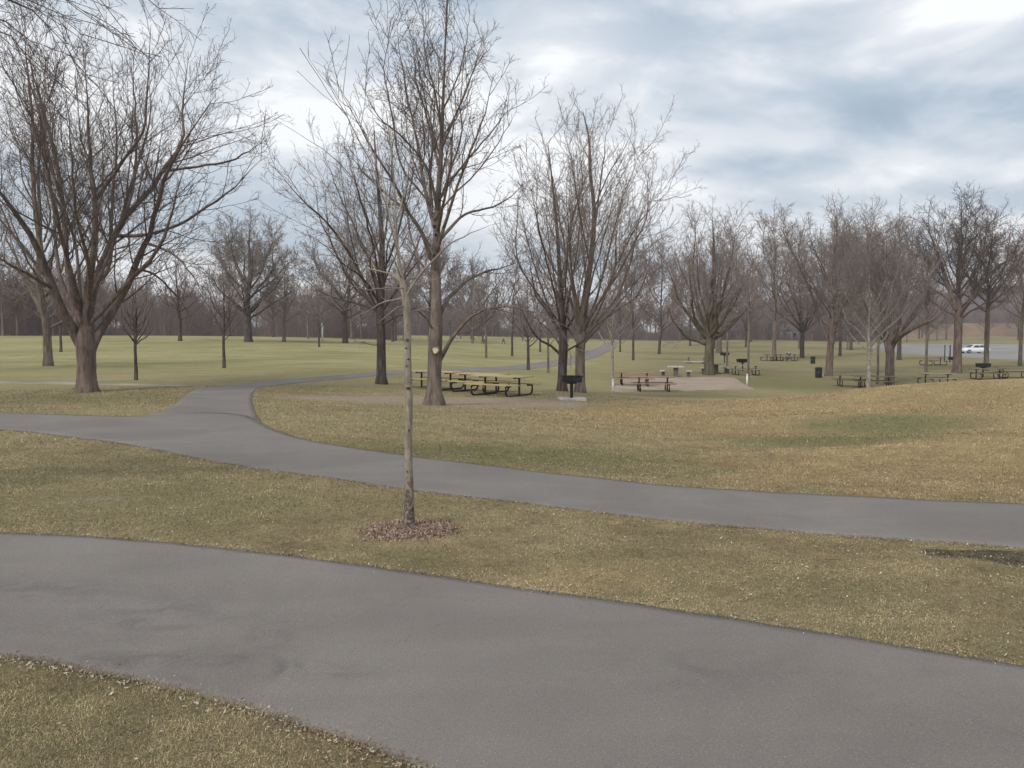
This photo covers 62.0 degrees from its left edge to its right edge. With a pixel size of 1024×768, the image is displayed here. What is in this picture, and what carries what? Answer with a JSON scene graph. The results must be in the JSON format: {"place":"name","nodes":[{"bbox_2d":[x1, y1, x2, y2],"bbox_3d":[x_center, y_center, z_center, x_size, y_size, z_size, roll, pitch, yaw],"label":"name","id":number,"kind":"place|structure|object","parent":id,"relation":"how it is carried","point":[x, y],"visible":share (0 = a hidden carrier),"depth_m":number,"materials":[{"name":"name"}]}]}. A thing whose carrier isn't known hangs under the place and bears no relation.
{"place":"outdoors","nodes":[
{"label":"outdoors","id":0,"kind":"place"},
{"bbox_2d":[0,380,204,387],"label":"pale track","id":1,"kind":"structure","parent":0,"point":[66,382],"depth_m":32.69,"materials":[{"name":"grey asphalt"}]},
{"bbox_2d":[146,342,618,422],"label":"side path","id":2,"kind":"structure","parent":0,"point":[234,398],"depth_m":29.20,"materials":[{"name":"grey asphalt"}]},
{"bbox_2d":[0,334,1023,767],"bbox_3d":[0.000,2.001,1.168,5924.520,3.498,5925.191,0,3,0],"label":"ground","id":3,"kind":"structure","parent":0,"point":[192,360],"depth_m":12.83,"materials":[{"name":"green plant"}]},
{"bbox_2d":[0,250,21,308],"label":"distant tree","id":4,"kind":"object","parent":3,"relation":"on","point":[6,282],"visible":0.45,"depth_m":126.26,"materials":[{"name":"grey plant"}]},
{"bbox_2d":[0,110,34,287],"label":"bare tree","id":5,"kind":"object","parent":3,"relation":"on","point":[7,220],"visible":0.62,"depth_m":45.19,"materials":[{"name":"brown plant"}]},
{"bbox_2d":[32,259,85,351],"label":"tree","id":6,"kind":"object","parent":3,"relation":"on","point":[60,334],"visible":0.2,"depth_m":74.29,"materials":[{"name":"brown plant"}]},
{"bbox_2d":[0,39,152,365],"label":"bare tree","id":7,"kind":"object","parent":3,"relation":"on","point":[43,315],"visible":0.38,"depth_m":49.71,"materials":[{"name":"brown plant"}]},
{"bbox_2d":[48,257,112,313],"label":"distant tree","id":8,"kind":"object","parent":3,"relation":"on","point":[98,290],"visible":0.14,"depth_m":134.29,"materials":[{"name":"brown plant"}]},
{"bbox_2d":[63,269,117,312],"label":"distant tree","id":9,"kind":"object","parent":3,"relation":"on","point":[105,301],"visible":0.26,"depth_m":122.44,"materials":[{"name":"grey plant"}]},
{"bbox_2d":[0,0,201,164],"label":"overhanging tree","id":10,"kind":"object","parent":3,"relation":"on","point":[66,18],"visible":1,"depth_m":8.03,"materials":[{"name":"brown plant"}]},
{"bbox_2d":[81,274,128,334],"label":"distant tree","id":11,"kind":"object","parent":3,"relation":"on","point":[102,315],"visible":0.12,"depth_m":148.18,"materials":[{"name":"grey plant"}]},
{"bbox_2d":[106,256,165,379],"bbox_3d":[-15.628,-2.708,35.568,2.571,5.373,2.304,0,3,0],"label":"tree","id":12,"kind":"object","parent":3,"relation":"on","point":[135,340],"visible":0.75,"depth_m":35.44,"materials":[{"name":"brown plant"}]},
{"bbox_2d":[111,260,161,335],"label":"distant tree","id":13,"kind":"object","parent":3,"relation":"on","point":[140,297],"visible":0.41,"depth_m":149.14,"materials":[{"name":"brown plant"}]},
{"bbox_2d":[0,0,295,392],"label":"spreading tree","id":14,"kind":"object","parent":3,"relation":"on","point":[85,335],"visible":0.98,"depth_m":27.75,"materials":[{"name":"brown plant"}]},
{"bbox_2d":[137,246,212,340],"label":"bare tree","id":15,"kind":"object","parent":3,"relation":"on","point":[179,311],"visible":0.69,"depth_m":99.23,"materials":[{"name":"brown plant"}]},
{"bbox_2d":[194,245,248,367],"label":"tree","id":16,"kind":"object","parent":3,"relation":"on","point":[223,329],"visible":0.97,"depth_m":47.70,"materials":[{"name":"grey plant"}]},
{"bbox_2d":[193,258,259,335],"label":"distant tree","id":17,"kind":"object","parent":3,"relation":"on","point":[229,326],"visible":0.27,"depth_m":146.17,"materials":[{"name":"brown plant"}]},
{"bbox_2d":[184,201,312,341],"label":"bare tree","id":18,"kind":"object","parent":3,"relation":"on","point":[258,258],"visible":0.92,"depth_m":98.09,"materials":[{"name":"brown plant"}]},
{"bbox_2d":[250,278,296,336],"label":"distant tree","id":19,"kind":"object","parent":3,"relation":"on","point":[272,313],"visible":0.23,"depth_m":143.59,"materials":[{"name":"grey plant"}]},
{"bbox_2d":[257,252,311,341],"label":"bare tree","id":20,"kind":"object","parent":3,"relation":"on","point":[283,326],"visible":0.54,"depth_m":102.09,"materials":[{"name":"brown plant"}]},
{"bbox_2d":[287,279,327,338],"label":"distant tree","id":21,"kind":"object","parent":3,"relation":"on","point":[305,308],"visible":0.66,"depth_m":127.39,"materials":[{"name":"grey plant"}]},
{"bbox_2d":[295,293,329,337],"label":"distant tree","id":22,"kind":"object","parent":3,"relation":"on","point":[311,313],"visible":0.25,"depth_m":150.75,"materials":[{"name":"brown plant"}]},
{"bbox_2d":[303,281,333,346],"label":"sapling","id":23,"kind":"object","parent":3,"relation":"on","point":[317,315],"visible":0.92,"depth_m":81.07,"materials":[{"name":"brown plant"}]},
{"bbox_2d":[322,255,372,338],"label":"distant tree","id":24,"kind":"object","parent":3,"relation":"on","point":[351,319],"visible":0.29,"depth_m":150.37,"materials":[{"name":"brown plant"}]},
{"bbox_2d":[297,214,404,342],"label":"bare tree","id":25,"kind":"object","parent":3,"relation":"on","point":[344,321],"visible":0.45,"depth_m":106.13,"materials":[{"name":"brown plant"}]},
{"bbox_2d":[255,107,449,384],"bbox_3d":[-6.641,-6.097,35.934,8.386,12.365,10.454,0,3,0],"label":"vase shaped tree","id":26,"kind":"object","parent":3,"relation":"on","point":[381,277],"visible":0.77,"depth_m":35.67,"materials":[{"name":"brown plant"}]},
{"bbox_2d":[329,277,377,338],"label":"distant tree","id":27,"kind":"object","parent":3,"relation":"on","point":[361,323],"visible":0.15,"depth_m":156.91,"materials":[{"name":"brown plant"}]},
{"bbox_2d":[266,35,499,527],"bbox_3d":[-1.147,-1.033,8.360,2.100,5.120,1.994,0,3,0],"label":"young tree","id":28,"kind":"object","parent":3,"relation":"on","point":[409,519],"visible":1,"depth_m":8.50,"materials":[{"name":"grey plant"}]},
{"bbox_2d":[369,267,421,341],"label":"distant tree","id":29,"kind":"object","parent":3,"relation":"on","point":[392,325],"visible":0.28,"depth_m":135.76,"materials":[{"name":"brown plant"}]},
{"bbox_2d":[373,263,424,340],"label":"distant tree","id":30,"kind":"object","parent":3,"relation":"on","point":[395,330],"visible":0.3,"depth_m":149.28,"materials":[{"name":"brown plant"}]},
{"bbox_2d":[385,253,427,340],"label":"bare tree","id":31,"kind":"object","parent":3,"relation":"on","point":[418,286],"visible":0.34,"depth_m":153.17,"materials":[{"name":"brown plant"}]},
{"bbox_2d":[348,517,467,542],"bbox_3d":[-1.051,1.457,8.611,1.237,0.083,1.154,0,3,0],"label":"mulch ring","id":32,"kind":"object","parent":3,"relation":"on","point":[395,529],"visible":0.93,"depth_m":8.49,"materials":[{"name":"brown wood"}]},
{"bbox_2d":[390,227,473,335],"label":"bare tree","id":33,"kind":"object","parent":3,"relation":"on","point":[452,269],"visible":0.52,"depth_m":165.10,"materials":[{"name":"brown plant"}]},
{"bbox_2d":[401,370,470,390],"bbox_3d":[-3.203,-0.164,35.857,2.400,0.766,1.833,2,4,35],"label":"picnic table","id":34,"kind":"object","parent":3,"relation":"on","point":[422,378],"visible":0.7,"depth_m":35.67,"materials":[{"name":"brown wood"}]},
{"bbox_2d":[318,0,584,405],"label":"tall tree","id":35,"kind":"object","parent":3,"relation":"on","point":[434,396],"visible":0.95,"depth_m":24.22,"materials":[{"name":"brown plant"}]},
{"bbox_2d":[442,296,461,336],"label":"distant tree","id":36,"kind":"object","parent":3,"relation":"on","point":[445,314],"visible":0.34,"depth_m":216.20,"materials":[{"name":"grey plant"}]},
{"bbox_2d":[446,299,470,338],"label":"distant tree","id":37,"kind":"object","parent":3,"relation":"on","point":[452,318],"visible":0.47,"depth_m":203.29,"materials":[{"name":"brown plant"}]},
{"bbox_2d":[446,255,503,338],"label":"bare tree","id":38,"kind":"object","parent":3,"relation":"on","point":[468,287],"visible":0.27,"depth_m":201.93,"materials":[{"name":"brown plant"}]},
{"bbox_2d":[448,278,501,343],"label":"distant tree","id":39,"kind":"object","parent":3,"relation":"on","point":[465,311],"visible":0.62,"depth_m":158.07,"materials":[{"name":"brown plant"}]},
{"bbox_2d":[444,372,516,392],"bbox_3d":[-1.283,-0.051,34.661,2.400,0.766,1.833,2,4,35],"label":"picnic table","id":40,"kind":"object","parent":3,"relation":"on","point":[465,379],"visible":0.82,"depth_m":34.58,"materials":[{"name":"brown wood"}]},
{"bbox_2d":[456,256,507,357],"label":"tree","id":41,"kind":"object","parent":3,"relation":"on","point":[476,283],"visible":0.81,"depth_m":83.44,"materials":[{"name":"brown plant"}]},
{"bbox_2d":[463,374,540,396],"bbox_3d":[-0.379,0.058,32.264,2.400,0.766,1.833,2,4,35],"label":"picnic table","id":42,"kind":"object","parent":3,"relation":"on","point":[496,383],"visible":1,"depth_m":32.13,"materials":[{"name":"brown wood"}]},
{"bbox_2d":[0,245,1023,341],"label":"wood","id":43,"kind":"object","parent":3,"relation":"on","point":[19,318],"visible":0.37,"depth_m":179.04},
{"bbox_2d":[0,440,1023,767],"bbox_3d":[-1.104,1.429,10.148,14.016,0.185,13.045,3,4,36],"label":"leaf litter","id":44,"kind":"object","parent":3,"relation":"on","point":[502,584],"visible":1,"depth_m":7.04,"materials":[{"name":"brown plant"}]},
{"bbox_2d":[491,252,539,355],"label":"tree","id":45,"kind":"object","parent":3,"relation":"on","point":[515,269],"visible":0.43,"depth_m":91.54,"materials":[{"name":"brown plant"}]},
{"bbox_2d":[506,275,550,369],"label":"tree","id":46,"kind":"object","parent":3,"relation":"on","point":[528,351],"visible":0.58,"depth_m":59.56,"materials":[{"name":"brown plant"}]},
{"bbox_2d":[516,260,556,351],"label":"bare tree","id":47,"kind":"object","parent":3,"relation":"on","point":[538,304],"visible":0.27,"depth_m":107.10,"materials":[{"name":"brown plant"}]},
{"bbox_2d":[534,276,567,372],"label":"tree","id":48,"kind":"object","parent":3,"relation":"on","point":[548,333],"visible":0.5,"depth_m":55.24,"materials":[{"name":"grey plant"}]},
{"bbox_2d":[489,135,627,390],"bbox_3d":[1.814,-5.162,35.048,5.844,11.095,9.646,0,3,0],"label":"forked tree","id":49,"kind":"object","parent":3,"relation":"on","point":[562,352],"visible":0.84,"depth_m":34.83,"materials":[{"name":"brown plant"}]},
{"bbox_2d":[557,375,586,400],"bbox_3d":[2.115,0.163,30.266,0.950,0.925,0.900,0,4,-4],"label":"charcoal grill","id":50,"kind":"object","parent":3,"relation":"on","point":[571,380],"visible":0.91,"depth_m":29.99,"materials":[{"name":"metal"}]},
{"bbox_2d":[565,283,598,340],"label":"distant tree","id":51,"kind":"object","parent":3,"relation":"on","point":[571,312],"visible":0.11,"depth_m":216.96,"materials":[{"name":"brown plant"}]},
{"bbox_2d":[494,84,700,392],"bbox_3d":[3.586,-5.943,34.516,8.692,12.837,9.832,0,3,0],"label":"tall tree","id":52,"kind":"object","parent":3,"relation":"on","point":[580,314],"visible":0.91,"depth_m":34.25,"materials":[{"name":"brown plant"}]},
{"bbox_2d":[588,274,637,384],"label":"tree","id":53,"kind":"object","parent":3,"relation":"on","point":[612,333],"visible":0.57,"depth_m":50.11,"materials":[{"name":"brown plant"}]},
{"bbox_2d":[599,267,643,351],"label":"tree","id":54,"kind":"object","parent":3,"relation":"on","point":[620,309],"visible":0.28,"depth_m":119.58,"materials":[{"name":"brown plant"}]},
{"bbox_2d":[600,234,664,359],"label":"tree","id":55,"kind":"object","parent":3,"relation":"on","point":[631,277],"visible":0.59,"depth_m":86.02,"materials":[{"name":"brown plant"}]},
{"bbox_2d":[614,372,654,385],"bbox_3d":[7.325,-0.306,51.076,2.300,0.806,1.833,0,4,4],"label":"picnic table","id":56,"kind":"object","parent":3,"relation":"on","point":[621,378],"visible":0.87,"depth_m":50.68,"materials":[{"name":"red wood"}]},
{"bbox_2d":[630,376,676,391],"bbox_3d":[7.636,-0.002,46.086,2.300,0.806,1.833,0,3,3],"label":"picnic table","id":57,"kind":"object","parent":3,"relation":"on","point":[638,383],"visible":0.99,"depth_m":46.01,"materials":[{"name":"red wood"}]},
{"bbox_2d":[626,229,694,353],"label":"tree","id":58,"kind":"object","parent":3,"relation":"on","point":[663,274],"visible":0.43,"depth_m":113.98,"materials":[{"name":"brown plant"}]},
{"bbox_2d":[659,366,691,376],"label":"stone table","id":59,"kind":"object","parent":3,"relation":"on","point":[675,371],"visible":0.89,"depth_m":62.86,"materials":[{"name":"concrete"}]},
{"bbox_2d":[610,376,753,391],"bbox_3d":[10.810,-0.065,54.154,7.685,0.269,20.319,1,4,11],"label":"gravel pad","id":60,"kind":"object","parent":3,"relation":"on","point":[690,383],"visible":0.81,"depth_m":51.70,"materials":[{"name":"beige gravel"}]},
{"bbox_2d":[662,241,711,345],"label":"bare tree","id":61,"kind":"object","parent":3,"relation":"on","point":[685,293],"visible":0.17,"depth_m":174.96,"materials":[{"name":"brown plant"}]},
{"bbox_2d":[650,193,779,374],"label":"bare tree","id":62,"kind":"object","parent":3,"relation":"on","point":[711,324],"visible":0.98,"depth_m":65.28,"materials":[{"name":"brown plant"}]},
{"bbox_2d":[699,363,731,373],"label":"stone table","id":63,"kind":"object","parent":3,"relation":"on","point":[726,369],"visible":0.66,"depth_m":67.86,"materials":[{"name":"concrete"}]},
{"bbox_2d":[686,206,762,352],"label":"bare tree","id":64,"kind":"object","parent":3,"relation":"on","point":[719,345],"visible":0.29,"depth_m":128.65,"materials":[{"name":"brown plant"}]},
{"bbox_2d":[715,275,738,365],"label":"sapling","id":65,"kind":"object","parent":3,"relation":"on","point":[726,324],"visible":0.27,"depth_m":80.17,"materials":[{"name":"grey plant"}]},
{"bbox_2d":[729,365,763,374],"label":"picnic table","id":66,"kind":"object","parent":3,"relation":"on","point":[735,369],"visible":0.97,"depth_m":65.65,"materials":[{"name":"brown wood"}]},
{"bbox_2d":[730,259,767,378],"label":"tree","id":67,"kind":"object","parent":3,"relation":"on","point":[747,308],"visible":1,"depth_m":60.23,"materials":[{"name":"brown plant"}]},
{"bbox_2d":[728,292,771,346],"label":"distant tree","id":68,"kind":"object","parent":3,"relation":"on","point":[746,324],"visible":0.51,"depth_m":165.22,"materials":[{"name":"brown plant"}]},
{"bbox_2d":[726,259,783,341],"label":"bare tree","id":69,"kind":"object","parent":3,"relation":"on","point":[766,306],"visible":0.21,"depth_m":199.70,"materials":[{"name":"brown plant"}]},
{"bbox_2d":[730,199,818,359],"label":"bare tree","id":70,"kind":"object","parent":3,"relation":"on","point":[770,265],"visible":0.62,"depth_m":98.07,"materials":[{"name":"grey plant"}]},
{"bbox_2d":[770,289,826,348],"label":"distant tree","id":71,"kind":"object","parent":3,"relation":"on","point":[798,333],"visible":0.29,"depth_m":157.25,"materials":[{"name":"brown plant"}]},
{"bbox_2d":[759,218,840,357],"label":"bare tree","id":72,"kind":"object","parent":3,"relation":"on","point":[803,330],"visible":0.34,"depth_m":108.98,"materials":[{"name":"brown plant"}]},
{"bbox_2d":[757,189,896,375],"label":"bare tree","id":73,"kind":"object","parent":3,"relation":"on","point":[809,280],"visible":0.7,"depth_m":67.04,"materials":[{"name":"brown plant"}]},
{"bbox_2d":[805,205,870,355],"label":"bare tree","id":74,"kind":"object","parent":3,"relation":"on","point":[840,343],"visible":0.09,"depth_m":119.68,"materials":[{"name":"brown plant"}]},
{"bbox_2d":[815,217,880,349],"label":"bare tree","id":75,"kind":"object","parent":3,"relation":"on","point":[851,341],"visible":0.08,"depth_m":153.38,"materials":[{"name":"brown plant"}]},
{"bbox_2d":[835,301,865,349],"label":"distant tree","id":76,"kind":"object","parent":3,"relation":"on","point":[853,324],"visible":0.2,"depth_m":154.43,"materials":[{"name":"grey plant"}]},
{"bbox_2d":[831,374,876,386],"bbox_3d":[22.079,-0.211,55.090,2.500,0.766,1.833,1,4,12],"label":"picnic table","id":77,"kind":"object","parent":3,"relation":"on","point":[839,379],"visible":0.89,"depth_m":54.92,"materials":[{"name":"brown wood"}]},
{"bbox_2d":[815,195,928,387],"bbox_3d":[20.767,-5.358,49.840,6.200,11.786,6.101,-1,4,-22],"label":"bare tree","id":78,"kind":"object","parent":3,"relation":"on","point":[877,265],"visible":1,"depth_m":49.57,"materials":[{"name":"brown plant"}]},
{"bbox_2d":[853,375,896,387],"bbox_3d":[22.800,-0.119,53.592,2.500,0.766,1.833,1,4,16],"label":"picnic table","id":79,"kind":"object","parent":3,"relation":"on","point":[886,381],"visible":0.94,"depth_m":53.18,"materials":[{"name":"brown wood"}]},
{"bbox_2d":[855,223,920,383],"bbox_3d":[24.955,-5.310,57.453,4.176,11.017,4.373,3,5,41],"label":"tree","id":80,"kind":"object","parent":3,"relation":"on","point":[878,342],"visible":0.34,"depth_m":57.74,"materials":[{"name":"grey plant"}]},
{"bbox_2d":[831,198,971,384],"bbox_3d":[26.013,-6.218,57.517,8.819,12.823,8.501,0,3,0],"label":"bare tree","id":81,"kind":"object","parent":3,"relation":"on","point":[890,343],"visible":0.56,"depth_m":57.60,"materials":[{"name":"brown plant"}]},
{"bbox_2d":[857,196,951,359],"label":"bare tree","id":82,"kind":"object","parent":3,"relation":"on","point":[899,357],"visible":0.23,"depth_m":98.48,"materials":[{"name":"brown plant"}]},
{"bbox_2d":[897,235,956,371],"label":"tree","id":83,"kind":"object","parent":3,"relation":"on","point":[926,345],"visible":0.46,"depth_m":70.86,"materials":[{"name":"grey plant"}]},
{"bbox_2d":[908,298,949,340],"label":"distant tree","id":84,"kind":"object","parent":3,"relation":"on","point":[929,316],"visible":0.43,"depth_m":247.18,"materials":[{"name":"grey plant"}]},
{"bbox_2d":[916,357,949,365],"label":"picnic table","id":85,"kind":"object","parent":3,"relation":"on","point":[940,360],"visible":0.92,"depth_m":81.86,"materials":[{"name":"brown wood"}]},
{"bbox_2d":[919,311,951,339],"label":"distant tree","id":86,"kind":"object","parent":3,"relation":"on","point":[939,326],"visible":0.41,"depth_m":249.62,"materials":[{"name":"grey plant"}]},
{"bbox_2d":[913,373,960,382],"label":"picnic table","id":87,"kind":"object","parent":3,"relation":"on","point":[939,378],"visible":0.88,"depth_m":56.80,"materials":[{"name":"brown wood"}]},
{"bbox_2d":[866,343,1023,359],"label":"parking lot","id":88,"kind":"structure","parent":3,"relation":"on","point":[1003,351],"depth_m":152.58,"materials":[{"name":"grey asphalt"}]},
{"bbox_2d":[962,344,990,352],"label":"parked car","id":89,"kind":"object","parent":88,"relation":"on","point":[977,348],"visible":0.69,"depth_m":132.13,"materials":[{"name":"white paint"}]},
{"bbox_2d":[933,293,963,338],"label":"distant tree","id":90,"kind":"object","parent":3,"relation":"on","point":[948,316],"visible":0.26,"depth_m":254.93,"materials":[{"name":"grey plant"}]},
{"bbox_2d":[883,179,1023,372],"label":"bare tree","id":91,"kind":"object","parent":3,"relation":"on","point":[959,308],"visible":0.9,"depth_m":68.86,"materials":[{"name":"brown plant"}]},
{"bbox_2d":[941,195,1023,370],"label":"bare tree","id":92,"kind":"object","parent":3,"relation":"on","point":[987,337],"visible":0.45,"depth_m":71.22,"materials":[{"name":"brown plant"}]},
{"bbox_2d":[970,306,1001,337],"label":"distant tree","id":93,"kind":"object","parent":3,"relation":"on","point":[978,315],"visible":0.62,"depth_m":247.16,"materials":[{"name":"grey plant"}]},
{"bbox_2d":[965,368,1011,379],"bbox_3d":[34.670,-0.728,62.071,2.500,0.766,1.833,0,4,4],"label":"picnic table","id":94,"kind":"object","parent":3,"relation":"on","point":[981,373],"visible":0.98,"depth_m":61.76,"materials":[{"name":"brown wood"}]},
{"bbox_2d":[980,218,1023,365],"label":"bare tree","id":95,"kind":"object","parent":3,"relation":"on","point":[1020,349],"visible":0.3,"depth_m":80.65,"materials":[{"name":"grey plant"}]},
{"bbox_2d":[992,367,1023,377],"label":"picnic table","id":96,"kind":"object","parent":3,"relation":"on","point":[1003,371],"visible":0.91,"depth_m":63.21,"materials":[{"name":"brown wood"}]},
{"bbox_2d":[1000,222,1023,310],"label":"bare tree","id":97,"kind":"object","parent":3,"relation":"on","point":[1018,273],"visible":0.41,"depth_m":77.65,"materials":[{"name":"brown plant"}]},
{"bbox_2d":[1002,300,1023,339],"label":"distant tree","id":98,"kind":"object","parent":3,"relation":"on","point":[1012,319],"visible":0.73,"depth_m":243.18,"materials":[{"name":"grey plant"}]},
{"bbox_2d":[0,533,1023,767],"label":"path","id":99,"kind":"structure","parent":0,"point":[445,672],"depth_m":5.08,"materials":[{"name":"grey asphalt"}]},
{"bbox_2d":[0,412,1023,548],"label":"path","id":100,"kind":"structure","parent":0,"point":[237,440],"depth_m":11.03,"materials":[{"name":"grey asphalt"}]},
{"bbox_2d":[0,0,1023,332],"label":"sky","id":101,"kind":"structure","parent":0,"point":[797,102],"materials":[{"name":"grey"}]},
{"bbox_2d":[776,324,798,339],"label":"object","id":102,"kind":"structure","parent":0,"point":[790,330],"depth_m":251.56,"materials":[{"name":"grey"}]},
{"bbox_2d":[813,285,1023,329],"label":"hill","id":103,"kind":"structure","parent":0,"point":[977,300],"depth_m":478.40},
{"bbox_2d":[763,270,1017,319],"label":"hillside wood","id":104,"kind":"object","parent":103,"relation":"on","point":[966,292],"visible":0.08,"depth_m":482.85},
{"bbox_2d":[881,323,1023,337],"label":"rusty bank","id":105,"kind":"structure","parent":0,"point":[999,329],"depth_m":297.59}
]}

